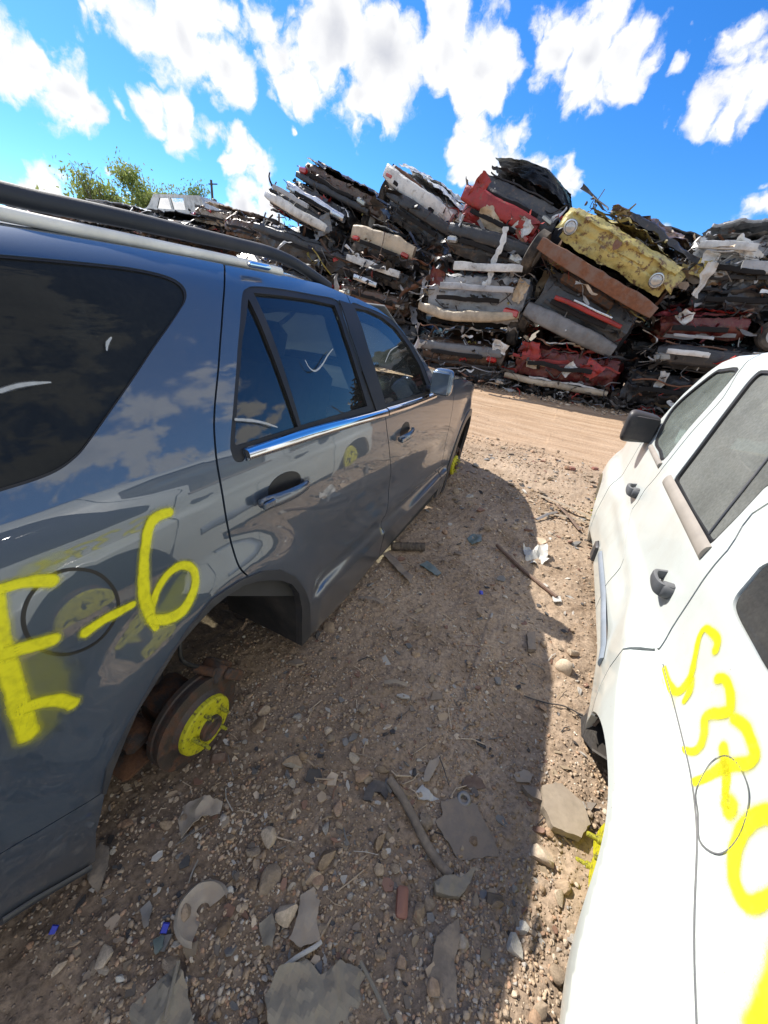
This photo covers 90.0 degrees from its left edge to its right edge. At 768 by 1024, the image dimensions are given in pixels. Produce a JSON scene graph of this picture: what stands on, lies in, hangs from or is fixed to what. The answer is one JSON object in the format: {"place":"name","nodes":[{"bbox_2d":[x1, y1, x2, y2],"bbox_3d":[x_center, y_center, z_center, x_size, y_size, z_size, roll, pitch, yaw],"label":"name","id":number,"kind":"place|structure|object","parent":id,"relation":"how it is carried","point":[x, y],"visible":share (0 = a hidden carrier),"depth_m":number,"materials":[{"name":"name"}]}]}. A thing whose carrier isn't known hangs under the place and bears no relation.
{"place":"outdoors","nodes":[
{"label":"outdoors","id":0,"kind":"place"},
{"bbox_2d":[0,327,693,1023],"bbox_3d":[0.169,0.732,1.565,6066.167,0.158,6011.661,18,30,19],"label":"ground","id":1,"kind":"structure","parent":0,"point":[28,995],"depth_m":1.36,"materials":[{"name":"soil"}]},
{"bbox_2d":[51,959,68,977],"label":"stone","id":2,"kind":"object","parent":1,"relation":"on","point":[58,968],"visible":1,"depth_m":0.85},
{"bbox_2d":[35,153,129,204],"bbox_3d":[-27.748,-28.492,38.572,8.547,10.274,11.837,18,30,19],"label":"tree","id":3,"kind":"object","parent":1,"relation":"on","point":[105,192],"visible":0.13,"depth_m":35.69,"materials":[{"name":"green plant"}]},
{"bbox_2d":[69,160,118,201],"bbox_3d":[-26.184,-26.537,35.879,3.318,9.740,2.215,-6,31,-24],"label":"tree","id":4,"kind":"object","parent":1,"relation":"on","point":[99,187],"visible":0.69,"depth_m":34.58,"materials":[{"name":"green plant"}]},
{"bbox_2d":[87,842,109,892],"bbox_3d":[-0.744,0.925,1.001,0.051,0.025,0.108,-12,34,-32],"label":"rubber flap","id":5,"kind":"object","parent":1,"relation":"on","point":[96,873],"visible":0.88,"depth_m":0.99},
{"bbox_2d":[94,943,113,969],"bbox_3d":[-0.638,1.013,0.880,0.040,0.023,0.047,-16,18,-15],"label":"stone","id":6,"kind":"object","parent":1,"relation":"on","point":[105,954],"visible":1,"depth_m":0.87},
{"bbox_2d":[100,146,181,208],"bbox_3d":[-21.284,-27.412,37.320,8.848,11.084,8.268,18,30,19],"label":"tree","id":7,"kind":"object","parent":1,"relation":"on","point":[128,175],"visible":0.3,"depth_m":34.31,"materials":[{"name":"green plant"}]},
{"bbox_2d":[140,900,152,927],"bbox_3d":[-0.577,0.982,0.937,0.025,0.008,0.048,-14,35,-35],"label":"broken plastic","id":8,"kind":"object","parent":1,"relation":"on","point":[146,909],"visible":1,"depth_m":0.94,"materials":[{"name":"plastic"}]},
{"bbox_2d":[153,934,163,954],"bbox_3d":[-0.528,1.013,0.901,0.024,0.010,0.029,-12,33,-32],"label":"broken plastic","id":9,"kind":"object","parent":1,"relation":"on","point":[158,943],"visible":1,"depth_m":0.90,"materials":[{"name":"grey plastic"}]},
{"bbox_2d":[129,965,193,1023],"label":"crumpled sheet","id":10,"kind":"object","parent":1,"relation":"on","point":[152,1010],"visible":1,"depth_m":0.82,"materials":[{"name":"metal"}]},
{"bbox_2d":[163,961,179,1020],"bbox_3d":[-0.459,1.032,0.831,0.009,0.014,0.083,2,28,-10],"label":"plastic strip","id":11,"kind":"object","parent":10,"relation":"on","point":[171,991],"visible":1,"depth_m":0.82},
{"bbox_2d":[162,956,179,971],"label":"stone","id":12,"kind":"object","parent":1,"relation":"on","point":[168,963],"visible":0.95,"depth_m":0.88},
{"bbox_2d":[181,903,190,921],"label":"stone","id":13,"kind":"object","parent":1,"relation":"on","point":[186,913],"visible":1,"depth_m":0.94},
{"bbox_2d":[176,178,211,199],"bbox_3d":[-18.845,-26.664,37.787,5.369,9.861,4.676,-1,29,-15],"label":"tree","id":14,"kind":"object","parent":1,"relation":"on","point":[197,191],"visible":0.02,"depth_m":35.67,"materials":[{"name":"green plant"}]},
{"bbox_2d":[178,795,222,837],"bbox_3d":[-0.541,0.879,1.131,0.119,0.047,0.085,-13,34,-34],"label":"bent metal","id":15,"kind":"object","parent":1,"relation":"on","point":[195,810],"visible":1,"depth_m":1.13,"materials":[{"name":"metal"}]},
{"bbox_2d":[173,879,228,948],"bbox_3d":[-0.463,0.982,0.955,0.096,0.025,0.125,18,30,19],"label":"plastic dish","id":16,"kind":"object","parent":1,"relation":"on","point":[210,892],"visible":1,"depth_m":0.96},
{"bbox_2d":[210,752,226,764],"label":"rock","id":17,"kind":"object","parent":1,"relation":"on","point":[216,758],"visible":1,"depth_m":1.26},
{"bbox_2d":[216,917,230,937],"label":"stone","id":18,"kind":"object","parent":1,"relation":"on","point":[223,928],"visible":1,"depth_m":0.93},
{"bbox_2d":[0,180,473,925],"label":"parked car","id":19,"kind":"object","parent":1,"relation":"on","point":[190,436],"visible":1,"depth_m":0.87,"materials":[{"name":"metal"}]},
{"bbox_2d":[252,715,265,733],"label":"stone","id":20,"kind":"object","parent":1,"relation":"on","point":[259,723],"visible":1,"depth_m":1.37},
{"bbox_2d":[259,913,275,947],"bbox_3d":[-0.279,1.018,0.930,0.036,0.030,0.061,-11,33,-31],"label":"stone","id":21,"kind":"object","parent":1,"relation":"on","point":[267,928],"visible":1,"depth_m":0.93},
{"bbox_2d":[261,826,276,848],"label":"stone","id":22,"kind":"object","parent":1,"relation":"on","point":[268,835],"visible":1,"depth_m":1.09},
{"bbox_2d":[258,863,280,895],"bbox_3d":[-0.303,0.973,1.023,0.057,0.035,0.063,0,29,-14],"label":"stone","id":23,"kind":"object","parent":1,"relation":"on","point":[270,877],"visible":1,"depth_m":1.01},
{"bbox_2d":[275,904,297,927],"bbox_3d":[-0.248,1.010,0.969,0.048,0.038,0.047,15,29,14],"label":"stone","id":24,"kind":"object","parent":1,"relation":"on","point":[284,915],"visible":1,"depth_m":0.96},
{"bbox_2d":[282,755,302,768],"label":"stone","id":25,"kind":"object","parent":1,"relation":"on","point":[292,761],"visible":1,"depth_m":1.27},
{"bbox_2d":[276,939,321,970],"bbox_3d":[-0.198,1.045,0.903,0.110,0.023,0.011,-9,32,-28],"label":"plastic strip","id":26,"kind":"object","parent":1,"relation":"on","point":[316,945],"visible":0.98,"depth_m":0.90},
{"bbox_2d":[254,255,347,287],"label":"crushed car","id":27,"kind":"object","parent":1,"relation":"on","point":[287,269],"visible":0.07,"depth_m":12.81,"materials":[{"name":"silver metal"}]},
{"bbox_2d":[245,208,368,283],"bbox_3d":[-1.841,-9.284,13.773,4.385,1.816,4.394,28,32,14],"label":"crushed car","id":28,"kind":"object","parent":27,"relation":"on","point":[301,238],"visible":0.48,"depth_m":12.28,"materials":[{"name":"metal"}]},
{"bbox_2d":[264,172,353,247],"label":"crushed car","id":29,"kind":"object","parent":28,"relation":"on","point":[293,207],"visible":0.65,"depth_m":11.46,"materials":[{"name":"silver metal"}]},
{"bbox_2d":[283,178,391,235],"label":"crushed car","id":30,"kind":"object","parent":28,"relation":"on","point":[342,216],"visible":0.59,"depth_m":11.49,"materials":[{"name":"silver metal"}]},
{"bbox_2d":[295,157,402,233],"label":"crushed car","id":31,"kind":"object","parent":30,"relation":"on","point":[339,187],"visible":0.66,"depth_m":11.51,"materials":[{"name":"black metal"}]},
{"bbox_2d":[289,887,320,947],"bbox_3d":[-0.198,1.016,0.968,0.074,0.019,0.110,2,28,-9],"label":"stone","id":32,"kind":"object","parent":1,"relation":"on","point":[305,931],"visible":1,"depth_m":0.95,"materials":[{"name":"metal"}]},
{"bbox_2d":[305,869,320,884],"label":"stone","id":33,"kind":"object","parent":1,"relation":"on","point":[312,874],"visible":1,"depth_m":1.03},
{"bbox_2d":[31,446,596,1023],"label":"debris","id":34,"kind":"object","parent":1,"relation":"on","point":[389,884],"visible":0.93,"depth_m":1.13,"materials":[{"name":"stone"}]},
{"bbox_2d":[359,960,390,1021],"bbox_3d":[-0.021,1.036,0.835,0.009,0.041,0.107,-13,34,-34],"label":"plastic strip","id":35,"kind":"object","parent":34,"relation":"on","point":[376,992],"visible":1,"depth_m":0.83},
{"bbox_2d":[265,959,365,1023],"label":"crumpled sheet","id":36,"kind":"object","parent":1,"relation":"on","point":[304,992],"visible":1,"depth_m":0.84,"materials":[{"name":"metal"}]},
{"bbox_2d":[183,244,454,327],"bbox_3d":[-13.614,-18.454,30.110,41.000,3.990,22.000,18,30,19],"label":"scrap heap","id":37,"kind":"object","parent":1,"relation":"on","point":[251,257],"visible":0.02,"depth_m":20.65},
{"bbox_2d":[77,198,171,241],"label":"crushed car","id":38,"kind":"object","parent":37,"relation":"on","point":[123,206],"visible":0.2,"depth_m":20.37,"materials":[{"name":"silver metal"}]},
{"bbox_2d":[10,206,299,261],"bbox_3d":[-13.969,-18.700,27.497,39.057,3.396,18.537,18,30,19],"label":"scrap debris","id":39,"kind":"object","parent":37,"relation":"on","point":[233,253],"visible":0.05,"depth_m":18.71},
{"bbox_2d":[144,194,223,213],"bbox_3d":[-11.776,-17.043,22.295,6.542,1.870,1.750,19,30,19],"label":"wrecked van","id":40,"kind":"object","parent":39,"relation":"on","point":[173,202],"visible":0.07,"depth_m":21.13,"materials":[{"name":"white metal"}]},
{"bbox_2d":[128,207,240,254],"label":"crushed car","id":41,"kind":"object","parent":39,"relation":"on","point":[179,217],"visible":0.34,"depth_m":17.99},
{"bbox_2d":[188,201,257,231],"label":"crushed car","id":42,"kind":"object","parent":41,"relation":"on","point":[207,214],"visible":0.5,"depth_m":17.37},
{"bbox_2d":[219,209,287,242],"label":"crushed car","id":43,"kind":"object","parent":39,"relation":"on","point":[239,228],"visible":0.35,"depth_m":15.34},
{"bbox_2d":[318,848,335,870],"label":"stone","id":44,"kind":"object","parent":1,"relation":"on","point":[326,858],"visible":1,"depth_m":1.06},
{"bbox_2d":[333,798,341,816],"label":"stone","id":45,"kind":"object","parent":1,"relation":"on","point":[337,808],"visible":1,"depth_m":1.18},
{"bbox_2d":[355,769,370,782],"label":"stone","id":46,"kind":"object","parent":1,"relation":"on","point":[361,775],"visible":1,"depth_m":1.26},
{"bbox_2d":[363,780,387,801],"bbox_3d":[-0.025,0.898,1.235,0.076,0.026,0.061,10,28,5],"label":"broken bracket","id":47,"kind":"object","parent":1,"relation":"on","point":[377,786],"visible":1,"depth_m":1.23,"materials":[{"name":"black plastic"}]},
{"bbox_2d":[373,863,383,876],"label":"stone","id":48,"kind":"object","parent":1,"relation":"on","point":[378,868],"visible":1,"depth_m":1.05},
{"bbox_2d":[374,834,384,851],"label":"stone","id":49,"kind":"object","parent":1,"relation":"on","point":[378,842],"visible":1,"depth_m":1.11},
{"bbox_2d":[383,552,412,582],"bbox_3d":[0.087,0.326,2.325,0.056,0.023,0.327,-10,32,-29],"label":"metal strip","id":50,"kind":"object","parent":1,"relation":"on","point":[395,562],"visible":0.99,"depth_m":2.32,"materials":[{"name":"metal"}]},
{"bbox_2d":[395,885,408,919],"bbox_3d":[0.046,1.008,0.992,0.030,0.035,0.062,9,28,2],"label":"brick","id":51,"kind":"object","parent":1,"relation":"on","point":[402,903],"visible":1,"depth_m":0.98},
{"bbox_2d":[397,955,406,969],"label":"stone","id":52,"kind":"object","parent":1,"relation":"on","point":[401,962],"visible":1,"depth_m":0.88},
{"bbox_2d":[391,542,424,550],"bbox_3d":[0.157,0.227,2.530,0.222,0.062,0.060,2,28,-10],"label":"corrugated hose","id":53,"kind":"object","parent":1,"relation":"on","point":[405,546],"visible":0.99,"depth_m":2.51,"materials":[{"name":"rubber"}]},
{"bbox_2d":[372,301,450,349],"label":"crushed car","id":54,"kind":"object","parent":1,"relation":"on","point":[408,328],"visible":0.04,"depth_m":10.75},
{"bbox_2d":[340,275,426,324],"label":"crushed car","id":55,"kind":"object","parent":54,"relation":"on","point":[369,294],"visible":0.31,"depth_m":10.61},
{"bbox_2d":[343,251,427,298],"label":"crushed car","id":56,"kind":"object","parent":55,"relation":"on","point":[394,279],"visible":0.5,"depth_m":10.36,"materials":[{"name":"silver metal"}]},
{"bbox_2d":[345,224,447,278],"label":"crushed car","id":57,"kind":"object","parent":56,"relation":"on","point":[388,245],"visible":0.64,"depth_m":10.07,"materials":[{"name":"beige metal"}]},
{"bbox_2d":[361,185,462,263],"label":"crushed car","id":58,"kind":"object","parent":57,"relation":"on","point":[419,222],"visible":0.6,"depth_m":9.86,"materials":[{"name":"metal"}]},
{"bbox_2d":[379,163,464,224],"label":"crushed car","id":59,"kind":"object","parent":58,"relation":"on","point":[424,190],"visible":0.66,"depth_m":9.75,"materials":[{"name":"silver metal"}]},
{"bbox_2d":[395,227,461,299],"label":"crushed car","id":60,"kind":"object","parent":55,"relation":"on","point":[424,270],"visible":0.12,"depth_m":10.33,"materials":[{"name":"black metal"}]},
{"bbox_2d":[413,901,425,926],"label":"stone","id":61,"kind":"object","parent":1,"relation":"on","point":[419,912],"visible":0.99,"depth_m":0.97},
{"bbox_2d":[387,776,453,875],"bbox_3d":[0.100,0.945,1.160,0.035,0.039,0.298,-12,34,-32],"label":"hose","id":62,"kind":"object","parent":1,"relation":"on","point":[440,864],"visible":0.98,"depth_m":1.15,"materials":[{"name":"rubber"}]},
{"bbox_2d":[419,813,432,831],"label":"stone","id":63,"kind":"object","parent":1,"relation":"on","point":[426,822],"visible":0.8,"depth_m":1.18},
{"bbox_2d":[416,784,438,801],"bbox_3d":[0.137,0.923,1.243,0.068,0.013,0.048,27,34,32],"label":"broken plastic","id":64,"kind":"object","parent":1,"relation":"on","point":[427,794],"visible":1,"depth_m":1.25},
{"bbox_2d":[423,892,435,912],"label":"stone","id":65,"kind":"object","parent":1,"relation":"on","point":[429,902],"visible":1,"depth_m":0.99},
{"bbox_2d":[420,561,441,575],"bbox_3d":[0.295,0.346,2.367,0.076,0.015,0.145,-18,37,-39],"label":"metal strip","id":66,"kind":"object","parent":1,"relation":"on","point":[430,567],"visible":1,"depth_m":2.36,"materials":[{"name":"grey metal"}]},
{"bbox_2d":[423,755,439,781],"bbox_3d":[0.164,0.879,1.325,0.030,0.019,0.116,22,31,26],"label":"broken plastic","id":67,"kind":"object","parent":1,"relation":"on","point":[432,765],"visible":1,"depth_m":1.31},
{"bbox_2d":[427,977,439,997],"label":"stone","id":68,"kind":"object","parent":1,"relation":"on","point":[433,988],"visible":1,"depth_m":0.83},
{"bbox_2d":[429,918,459,1008],"bbox_3d":[0.139,1.032,0.886,0.064,0.022,0.153,12,28,9],"label":"rock","id":69,"kind":"object","parent":1,"relation":"on","point":[445,949],"visible":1,"depth_m":0.88,"materials":[{"name":"stone"}]},
{"bbox_2d":[433,866,475,900],"bbox_3d":[0.194,0.999,1.028,0.124,0.045,0.049,1,29,-13],"label":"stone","id":70,"kind":"object","parent":1,"relation":"on","point":[453,886],"visible":1,"depth_m":1.02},
{"bbox_2d":[458,933,468,951],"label":"stone","id":71,"kind":"object","parent":1,"relation":"on","point":[463,943],"visible":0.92,"depth_m":0.92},
{"bbox_2d":[435,797,498,860],"bbox_3d":[0.244,0.973,1.176,0.150,0.014,0.180,-4,30,-21],"label":"rubber flap","id":72,"kind":"object","parent":1,"relation":"on","point":[458,824],"visible":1,"depth_m":1.17,"materials":[{"name":"rubber"}]},
{"bbox_2d":[456,790,470,806],"bbox_3d":[0.260,0.934,1.249,0.049,0.020,0.049,18,30,19],"label":"ring","id":73,"kind":"object","parent":72,"relation":"on","point":[463,793],"visible":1,"depth_m":1.25,"materials":[{"name":"metal"}]},
{"bbox_2d":[462,960,473,979],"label":"stone","id":74,"kind":"object","parent":1,"relation":"on","point":[467,965],"visible":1,"depth_m":0.88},
{"bbox_2d":[417,349,525,392],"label":"crushed car","id":75,"kind":"object","parent":1,"relation":"on","point":[491,375],"visible":0.25,"depth_m":9.23,"materials":[{"name":"metal"}]},
{"bbox_2d":[414,322,521,375],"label":"crushed car","id":76,"kind":"object","parent":75,"relation":"on","point":[452,348],"visible":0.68,"depth_m":9.26,"materials":[{"name":"silver metal"}]},
{"bbox_2d":[408,254,538,345],"bbox_3d":[2.620,-5.610,10.375,2.954,1.879,4.586,16,29,20],"label":"crushed car","id":77,"kind":"object","parent":76,"relation":"on","point":[466,296],"visible":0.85,"depth_m":8.73,"materials":[{"name":"silver metal"}]},
{"bbox_2d":[441,198,547,285],"bbox_3d":[2.942,-6.533,9.964,2.711,1.443,4.406,28,32,13],"label":"crushed car","id":78,"kind":"object","parent":77,"relation":"on","point":[492,243],"visible":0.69,"depth_m":8.27,"materials":[{"name":"silver metal"}]},
{"bbox_2d":[450,170,547,264],"bbox_3d":[3.226,-6.986,9.865,2.578,1.316,4.387,34,34,9],"label":"crushed car","id":79,"kind":"object","parent":78,"relation":"on","point":[476,197],"visible":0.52,"depth_m":8.10,"materials":[{"name":"metal"}]},
{"bbox_2d":[461,157,571,263],"bbox_3d":[3.693,-7.299,9.659,2.602,1.577,4.656,35,34,9],"label":"crushed car","id":80,"kind":"object","parent":79,"relation":"on","point":[542,194],"visible":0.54,"depth_m":8.29,"materials":[{"name":"black metal"}]},
{"bbox_2d":[462,774,485,789],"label":"rock","id":81,"kind":"object","parent":1,"relation":"on","point":[475,781],"visible":1,"depth_m":1.31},
{"bbox_2d":[467,534,481,543],"bbox_3d":[0.660,0.193,2.761,0.118,0.033,0.113,-1,29,-16],"label":"broken glass","id":82,"kind":"object","parent":1,"relation":"on","point":[476,538],"visible":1,"depth_m":2.75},
{"bbox_2d":[267,239,747,423],"bbox_3d":[2.473,-4.590,9.070,15.398,3.792,3.208,18,30,19],"label":"scrap debris","id":83,"kind":"object","parent":1,"relation":"on","point":[340,263],"visible":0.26,"depth_m":9.41,"materials":[{"name":"metal"}]},
{"bbox_2d":[506,932,522,960],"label":"stone","id":84,"kind":"object","parent":1,"relation":"on","point":[514,947],"visible":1,"depth_m":0.94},
{"bbox_2d":[516,920,529,934],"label":"stone","id":85,"kind":"object","parent":1,"relation":"on","point":[523,928],"visible":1,"depth_m":0.98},
{"bbox_2d":[513,769,533,782],"bbox_3d":[0.484,0.914,1.330,0.076,0.008,0.042,6,28,-2],"label":"broken plastic","id":86,"kind":"object","parent":1,"relation":"on","point":[525,776],"visible":1,"depth_m":1.33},
{"bbox_2d":[495,544,557,597],"bbox_3d":[0.886,0.363,2.448,0.040,0.028,0.556,-6,31,-24],"label":"metal rod","id":87,"kind":"object","parent":1,"relation":"on","point":[525,572],"visible":1,"depth_m":2.41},
{"bbox_2d":[520,785,541,802],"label":"stone","id":88,"kind":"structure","parent":1,"relation":"on","point":[532,793],"depth_m":1.27,"materials":[{"name":"stone"}]},
{"bbox_2d":[526,631,535,651],"bbox_3d":[0.731,0.642,1.909,0.041,0.022,0.139,14,28,11],"label":"dark block","id":89,"kind":"object","parent":1,"relation":"on","point":[531,640],"depth_m":1.89,"materials":[{"name":"plastic"}]},
{"bbox_2d":[529,1009,540,1023],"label":"stone","id":90,"kind":"object","parent":1,"relation":"on","point":[534,1017],"visible":1,"depth_m":0.83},
{"bbox_2d":[523,543,548,565],"bbox_3d":[1.032,0.286,2.603,0.158,0.085,0.212,11,28,7],"label":"crumpled paper","id":91,"kind":"object","parent":1,"relation":"on","point":[539,551],"visible":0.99,"depth_m":2.62,"materials":[{"name":"white paper"}]},
{"bbox_2d":[533,1000,547,1021],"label":"stone","id":92,"kind":"object","parent":1,"relation":"on","point":[541,1006],"visible":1,"depth_m":0.84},
{"bbox_2d":[531,843,553,868],"bbox_3d":[0.470,1.013,1.139,0.065,0.037,0.047,17,29,17],"label":"stone","id":93,"kind":"object","parent":1,"relation":"on","point":[541,854],"visible":1,"depth_m":1.13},
{"bbox_2d":[548,963,564,986],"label":"stone","id":94,"kind":"object","parent":1,"relation":"on","point":[556,972],"visible":0.99,"depth_m":0.91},
{"bbox_2d":[554,889,563,907],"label":"stone","id":95,"kind":"object","parent":1,"relation":"on","point":[558,895],"visible":1,"depth_m":1.05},
{"bbox_2d":[554,879,571,895],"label":"stone","id":96,"kind":"object","parent":1,"relation":"on","point":[564,886],"visible":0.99,"depth_m":1.07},
{"bbox_2d":[555,659,572,675],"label":"stone","id":97,"kind":"object","parent":1,"relation":"on","point":[565,666],"visible":1,"depth_m":1.76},
{"bbox_2d":[540,782,590,841],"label":"stone","id":98,"kind":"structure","parent":1,"relation":"on","point":[563,811],"depth_m":1.22,"materials":[{"name":"beige stone"}]},
{"bbox_2d":[540,495,590,518],"bbox_3d":[1.614,-0.051,3.414,0.036,0.029,0.494,-15,35,-36],"label":"stick","id":99,"kind":"object","parent":1,"relation":"on","point":[576,510],"visible":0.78,"depth_m":3.39,"materials":[{"name":"beige wood"}]},
{"bbox_2d":[501,326,633,401],"bbox_3d":[4.617,-3.902,9.953,2.786,1.566,4.533,18,30,19],"label":"crushed car","id":100,"kind":"object","parent":1,"relation":"on","point":[573,369],"visible":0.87,"depth_m":8.42,"materials":[{"name":"red metal"}]},
{"bbox_2d":[517,267,639,355],"bbox_3d":[4.860,-4.869,9.488,2.665,1.638,4.410,33,33,10],"label":"crushed car","id":101,"kind":"object","parent":100,"relation":"on","point":[563,311],"visible":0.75,"depth_m":7.94,"materials":[{"name":"silver metal"}]},
{"bbox_2d":[539,251,588,292],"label":"crushed car","id":102,"kind":"object","parent":101,"relation":"on","point":[581,256],"visible":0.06,"depth_m":9.39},
{"bbox_2d":[521,183,714,320],"bbox_3d":[5.220,-5.535,8.635,3.137,1.930,4.356,37,42,7],"label":"crushed truck","id":103,"kind":"object","parent":101,"relation":"on","point":[635,255],"visible":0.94,"depth_m":7.17,"materials":[{"name":"yellow metal"}]},
{"bbox_2d":[559,353,767,1023],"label":"parked car","id":104,"kind":"object","parent":1,"relation":"on","point":[672,926],"visible":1,"depth_m":0.95,"materials":[{"name":"white paint"}]},
{"bbox_2d":[605,351,722,415],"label":"crushed car","id":105,"kind":"object","parent":1,"relation":"on","point":[646,388],"visible":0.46,"depth_m":7.97,"materials":[{"name":"black metal"}]},
{"bbox_2d":[617,315,673,382],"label":"crushed car","id":106,"kind":"object","parent":105,"relation":"on","point":[639,338],"visible":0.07,"depth_m":8.88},
{"bbox_2d":[583,221,700,322],"bbox_3d":[6.437,-6.219,10.358,2.946,2.110,4.501,25,32,15],"label":"crushed car","id":107,"kind":"object","parent":106,"relation":"on","point":[622,279],"visible":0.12,"depth_m":8.94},
{"bbox_2d":[636,333,752,380],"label":"crushed car","id":108,"kind":"object","parent":105,"relation":"on","point":[701,360],"visible":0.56,"depth_m":7.22,"materials":[{"name":"metal"}]},
{"bbox_2d":[631,300,756,354],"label":"crushed car","id":109,"kind":"object","parent":108,"relation":"on","point":[666,323],"visible":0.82,"depth_m":7.26,"materials":[{"name":"metal"}]},
{"bbox_2d":[667,266,767,331],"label":"crushed car","id":110,"kind":"object","parent":109,"relation":"on","point":[752,298],"visible":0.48,"depth_m":7.08,"materials":[{"name":"metal"}]},
{"bbox_2d":[663,218,767,319],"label":"crushed car","id":111,"kind":"object","parent":110,"relation":"on","point":[721,249],"visible":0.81,"depth_m":6.97,"materials":[{"name":"silver metal"}]},
{"bbox_2d":[732,327,767,354],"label":"crushed car","id":112,"kind":"object","parent":105,"relation":"on","point":[752,347],"visible":0.06,"depth_m":7.63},
{"bbox_2d":[748,302,767,350],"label":"crushed car","id":113,"kind":"object","parent":112,"relation":"on","point":[760,339],"visible":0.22,"depth_m":6.95,"materials":[{"name":"silver metal"}]},
{"bbox_2d":[0,0,767,326],"label":"sky","id":114,"kind":"structure","parent":0,"point":[660,106],"materials":[{"name":"blue"}]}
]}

